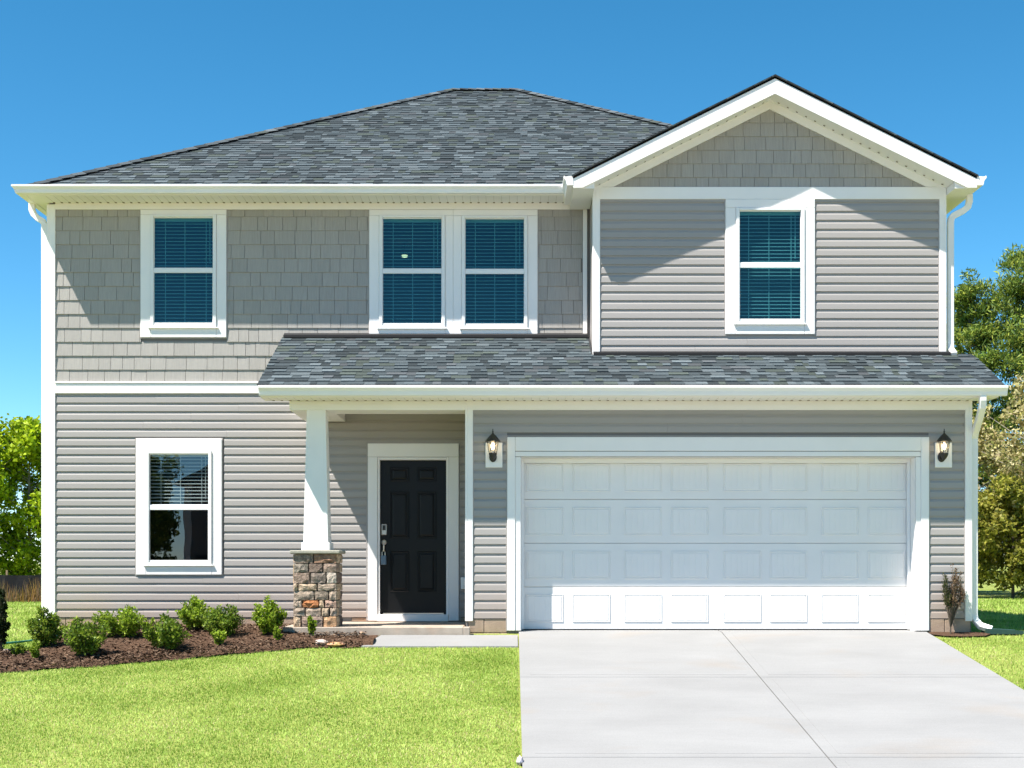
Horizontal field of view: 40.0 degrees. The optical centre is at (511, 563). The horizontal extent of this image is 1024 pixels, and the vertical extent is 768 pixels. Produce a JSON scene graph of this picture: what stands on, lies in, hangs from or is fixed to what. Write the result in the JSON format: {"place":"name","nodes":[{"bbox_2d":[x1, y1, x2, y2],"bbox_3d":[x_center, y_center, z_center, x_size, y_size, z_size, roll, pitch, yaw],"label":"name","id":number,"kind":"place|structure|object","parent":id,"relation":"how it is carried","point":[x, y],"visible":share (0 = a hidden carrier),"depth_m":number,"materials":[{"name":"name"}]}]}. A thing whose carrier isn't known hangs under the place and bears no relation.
{"place":"outdoors","nodes":[
{"label":"outdoors","id":0,"kind":"place"},
{"bbox_2d":[0,566,1023,767],"bbox_3d":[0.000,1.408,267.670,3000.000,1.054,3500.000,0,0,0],"label":"ground","id":1,"kind":"structure","parent":0,"point":[985,590],"depth_m":13.45,"materials":[{"name":"plant"}]},
{"bbox_2d":[0,413,36,531],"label":"spring tree","id":2,"kind":"object","parent":1,"relation":"on","point":[14,453],"visible":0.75,"depth_m":36.25,"materials":[{"name":"green plant"}]},
{"bbox_2d":[6,639,31,643],"bbox_3d":[-5.982,0.937,16.948,1.335,0.130,0.331,0,0,-37],"label":"garden hose","id":3,"kind":"object","parent":1,"relation":"on","point":[16,642],"visible":0.35,"depth_m":16.81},
{"bbox_2d":[0,415,40,574],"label":"spring tree","id":4,"kind":"object","parent":1,"relation":"on","point":[26,558],"visible":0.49,"depth_m":36.57,"materials":[{"name":"green plant"}]},
{"bbox_2d":[0,577,40,602],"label":"dry weeds","id":5,"kind":"object","parent":1,"relation":"on","point":[34,595],"visible":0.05,"depth_m":31.44,"materials":[{"name":"brown plant"}]},
{"bbox_2d":[0,570,40,595],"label":"silt fence","id":6,"kind":"object","parent":1,"relation":"on","point":[15,580],"visible":0.1,"depth_m":32.26,"materials":[{"name":"black fabric"}]},
{"bbox_2d":[4,601,69,649],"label":"lawn grass","id":7,"kind":"structure","parent":1,"relation":"on","point":[24,607],"depth_m":23.15,"materials":[{"name":"green plant"}]},
{"bbox_2d":[0,623,377,672],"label":"mulch bed","id":8,"kind":"object","parent":1,"relation":"on","point":[244,638],"visible":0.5,"depth_m":16.44,"materials":[{"name":"brown wood"}]},
{"bbox_2d":[0,588,10,650],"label":"columnar shrub","id":9,"kind":"object","parent":8,"relation":"on","point":[5,626],"visible":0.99,"depth_m":16.23,"materials":[{"name":"green plant"}]},
{"bbox_2d":[9,643,25,655],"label":"shrub sprig","id":10,"kind":"object","parent":8,"relation":"on","point":[19,650],"visible":0.98,"depth_m":15.99,"materials":[{"name":"green plant"}]},
{"bbox_2d":[29,640,40,657],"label":"shrub sprig","id":11,"kind":"object","parent":8,"relation":"on","point":[34,651],"visible":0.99,"depth_m":15.79,"materials":[{"name":"green plant"}]},
{"bbox_2d":[24,604,69,646],"bbox_3d":[-5.507,0.738,16.552,0.454,0.518,0.490,0,0,27],"label":"shrub","id":12,"kind":"object","parent":8,"relation":"on","point":[44,630],"visible":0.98,"depth_m":16.47,"materials":[{"name":"green plant"}]},
{"bbox_2d":[62,615,111,655],"bbox_3d":[-4.825,0.826,16.023,0.538,0.482,0.600,0,0,0],"label":"shrub","id":13,"kind":"object","parent":8,"relation":"on","point":[85,639],"visible":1,"depth_m":15.90,"materials":[{"name":"green plant"}]},
{"bbox_2d":[92,603,144,636],"bbox_3d":[-4.763,0.704,17.159,0.666,0.442,0.633,0,0,0],"label":"shrub","id":14,"kind":"object","parent":8,"relation":"on","point":[129,622],"visible":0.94,"depth_m":17.02,"materials":[{"name":"green plant"}]},
{"bbox_2d":[141,617,154,631],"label":"shrub sprig","id":15,"kind":"object","parent":8,"relation":"on","point":[148,623],"visible":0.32,"depth_m":17.19,"materials":[{"name":"green plant"}]},
{"bbox_2d":[140,610,192,649],"bbox_3d":[-3.996,0.779,16.384,0.552,0.487,0.535,0,0,32],"label":"shrub","id":16,"kind":"object","parent":8,"relation":"on","point":[169,633],"visible":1,"depth_m":16.27,"materials":[{"name":"green plant"}]},
{"bbox_2d":[175,594,213,630],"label":"shrub","id":17,"kind":"object","parent":8,"relation":"on","point":[192,611],"visible":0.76,"depth_m":17.57,"materials":[{"name":"green plant"}]},
{"bbox_2d":[210,628,226,644],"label":"shrub sprig","id":18,"kind":"object","parent":8,"relation":"on","point":[220,637],"visible":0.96,"depth_m":16.60,"materials":[{"name":"green plant"}]},
{"bbox_2d":[199,603,244,635],"bbox_3d":[-3.561,0.697,17.227,0.578,0.423,0.593,0,0,0],"label":"shrub","id":19,"kind":"object","parent":8,"relation":"on","point":[214,619],"visible":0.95,"depth_m":17.14,"materials":[{"name":"green plant"}]},
{"bbox_2d":[252,594,287,634],"bbox_3d":[-2.975,0.642,17.288,0.398,0.521,0.483,0,0,12],"label":"shrub","id":20,"kind":"object","parent":8,"relation":"on","point":[268,617],"visible":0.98,"depth_m":17.23,"materials":[{"name":"green plant"}]},
{"bbox_2d":[273,626,282,639],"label":"shrub sprig","id":21,"kind":"object","parent":8,"relation":"on","point":[277,635],"visible":0.99,"depth_m":16.90,"materials":[{"name":"green plant"}]},
{"bbox_2d":[307,615,316,635],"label":"shrub sprig","id":22,"kind":"object","parent":8,"relation":"on","point":[312,624],"visible":1,"depth_m":17.19,"materials":[{"name":"green plant"}]},
{"bbox_2d":[316,639,327,644],"bbox_3d":[-2.261,0.947,16.796,0.154,0.095,0.166,0,0,25],"label":"rock","id":23,"kind":"object","parent":8,"relation":"on","point":[322,640],"visible":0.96,"depth_m":16.74,"materials":[{"name":"stone"}]},
{"bbox_2d":[327,642,343,646],"bbox_3d":[-2.089,0.965,16.716,0.216,0.069,0.143,0,0,-18],"label":"rock","id":24,"kind":"object","parent":8,"relation":"on","point":[334,644],"visible":1,"depth_m":16.67,"materials":[{"name":"stone"}]},
{"bbox_2d":[361,635,517,647],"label":"walkway","id":25,"kind":"structure","parent":1,"relation":"on","point":[450,641],"depth_m":17.02,"materials":[{"name":"concrete"}]},
{"bbox_2d":[11,74,1008,635],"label":"house","id":26,"kind":"structure","parent":1,"relation":"on","point":[709,368],"depth_m":18.37,"materials":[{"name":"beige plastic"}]},
{"bbox_2d":[135,438,222,575],"bbox_3d":[-4.518,-0.766,19.152,1.192,1.873,0.171,0,0,0],"label":"window","id":27,"kind":"structure","parent":26,"relation":"in","point":[145,448],"depth_m":19.09,"materials":[{"name":"white plastic"}]},
{"bbox_2d":[140,210,227,338],"bbox_3d":[-4.457,-3.923,19.113,1.192,1.746,0.094,0,0,0],"label":"window","id":28,"kind":"structure","parent":26,"relation":"in","point":[184,253],"depth_m":19.10,"materials":[{"name":"white plastic"}]},
{"bbox_2d":[368,210,452,333],"bbox_3d":[-1.367,-3.906,19.113,1.166,1.779,0.094,0,0,0],"label":"window","id":29,"kind":"structure","parent":26,"relation":"in","point":[410,252],"depth_m":19.10,"materials":[{"name":"white plastic"}]},
{"bbox_2d":[381,461,445,613],"bbox_3d":[-1.344,-0.352,19.167,0.895,2.094,0.116,0,0,0],"label":"front door","id":30,"kind":"structure","parent":26,"relation":"in","point":[413,493],"depth_m":19.18,"materials":[{"name":"black paint"}]},
{"bbox_2d":[381,550,385,564],"bbox_3d":[-1.742,-0.079,19.110,0.072,0.199,0.044,0,0,0],"label":"key lockbox","id":31,"kind":"object","parent":30,"relation":"hanging from","point":[383,560],"visible":1,"depth_m":19.09,"materials":[{"name":"silver metal"}]},
{"bbox_2d":[485,429,501,467],"bbox_3d":[-0.226,-1.437,17.534,0.212,0.476,0.236,0,0,0],"label":"wall lantern","id":32,"kind":"object","parent":26,"relation":"attached to","point":[493,455],"depth_m":17.63,"materials":[{"name":"black metal"}]},
{"bbox_2d":[453,210,538,333],"bbox_3d":[-0.225,-3.906,19.113,1.171,1.782,0.094,0,0,0],"label":"window","id":33,"kind":"structure","parent":26,"relation":"in","point":[496,252],"depth_m":19.10,"materials":[{"name":"white plastic"}]},
{"bbox_2d":[521,463,908,629],"bbox_3d":[2.585,-0.254,17.936,4.970,2.210,0.069,0,0,0],"label":"garage door","id":34,"kind":"structure","parent":26,"relation":"in","point":[608,546],"depth_m":17.91,"materials":[{"name":"white metal"}]},
{"bbox_2d":[724,199,815,334],"bbox_3d":[3.365,-3.857,18.363,1.192,1.771,0.094,0,0,0],"label":"window","id":35,"kind":"structure","parent":26,"relation":"in","point":[770,244],"depth_m":18.35,"materials":[{"name":"white plastic"}]},
{"bbox_2d":[935,429,951,467],"bbox_3d":[5.396,-1.437,17.534,0.230,0.476,0.236,0,0,0],"label":"wall lantern","id":36,"kind":"object","parent":26,"relation":"attached to","point":[943,455],"depth_m":17.63,"materials":[{"name":"black metal"}]},
{"bbox_2d":[929,632,988,635],"bbox_3d":[5.590,0.881,17.495,0.780,0.039,0.310,0,0,0],"label":"mulch bed","id":37,"kind":"object","parent":1,"relation":"on","point":[960,633],"visible":1,"depth_m":17.54,"materials":[{"name":"brown wood"}]},
{"bbox_2d":[942,563,965,633],"bbox_3d":[5.492,0.440,17.540,0.305,0.897,0.362,0,0,0],"label":"columnar shrub","id":38,"kind":"object","parent":37,"relation":"on","point":[949,600],"visible":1,"depth_m":17.50,"materials":[{"name":"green plant"}]},
{"bbox_2d":[946,267,1021,527],"bbox_3d":[12.660,-3.731,39.402,4.960,9.236,4.528,0,0,33],"label":"pine tree","id":39,"kind":"object","parent":1,"relation":"on","point":[969,308],"visible":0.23,"depth_m":39.13,"materials":[{"name":"green plant"}]},
{"bbox_2d":[978,494,1008,590],"bbox_3d":[11.157,-0.491,34.904,2.261,2.745,2.644,0,0,23],"label":"bush","id":40,"kind":"object","parent":1,"relation":"on","point":[992,552],"visible":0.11,"depth_m":34.28,"materials":[{"name":"green plant"}]},
{"bbox_2d":[972,370,1023,539],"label":"flowering tree","id":41,"kind":"object","parent":1,"relation":"on","point":[1017,459],"visible":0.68,"depth_m":35.08,"materials":[{"name":"green plant"}]},
{"bbox_2d":[972,242,1023,554],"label":"pine tree","id":42,"kind":"object","parent":1,"relation":"on","point":[1011,289],"visible":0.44,"depth_m":38.69,"materials":[{"name":"green plant"}]},
{"bbox_2d":[972,416,1023,583],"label":"flowering tree","id":43,"kind":"object","parent":1,"relation":"on","point":[982,437],"visible":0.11,"depth_m":36.41,"materials":[{"name":"green plant"}]},
{"bbox_2d":[978,470,1023,598],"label":"bush","id":44,"kind":"object","parent":1,"relation":"on","point":[1005,488],"visible":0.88,"depth_m":34.23,"materials":[{"name":"green plant"}]},
{"bbox_2d":[981,628,1023,633],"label":"splash block","id":45,"kind":"object","parent":1,"relation":"on","point":[1000,631],"depth_m":17.52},
{"bbox_2d":[0,0,1023,563],"label":"sky","id":46,"kind":"structure","parent":0,"point":[85,85],"materials":[{"name":"blue"}]},
{"bbox_2d":[516,755,522,765],"bbox_3d":[0.065,1.628,11.571,0.062,0.107,0.144,0,0,0],"label":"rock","id":47,"kind":"object","parent":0,"point":[519,760],"visible":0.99,"depth_m":11.53,"materials":[{"name":"stone"}]},
{"bbox_2d":[519,630,1023,767],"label":"driveway","id":48,"kind":"structure","parent":0,"point":[751,699],"depth_m":13.73,"materials":[{"name":"concrete"}]},
{"bbox_2d":[936,614,1023,688],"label":"lawn grass","id":49,"kind":"structure","parent":0,"point":[988,639],"depth_m":16.75,"materials":[{"name":"green plant"}]},
{"bbox_2d":[971,596,1023,628],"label":"lawn grass","id":50,"kind":"structure","parent":0,"point":[993,601],"depth_m":26.13,"materials":[{"name":"green plant"}]}
]}

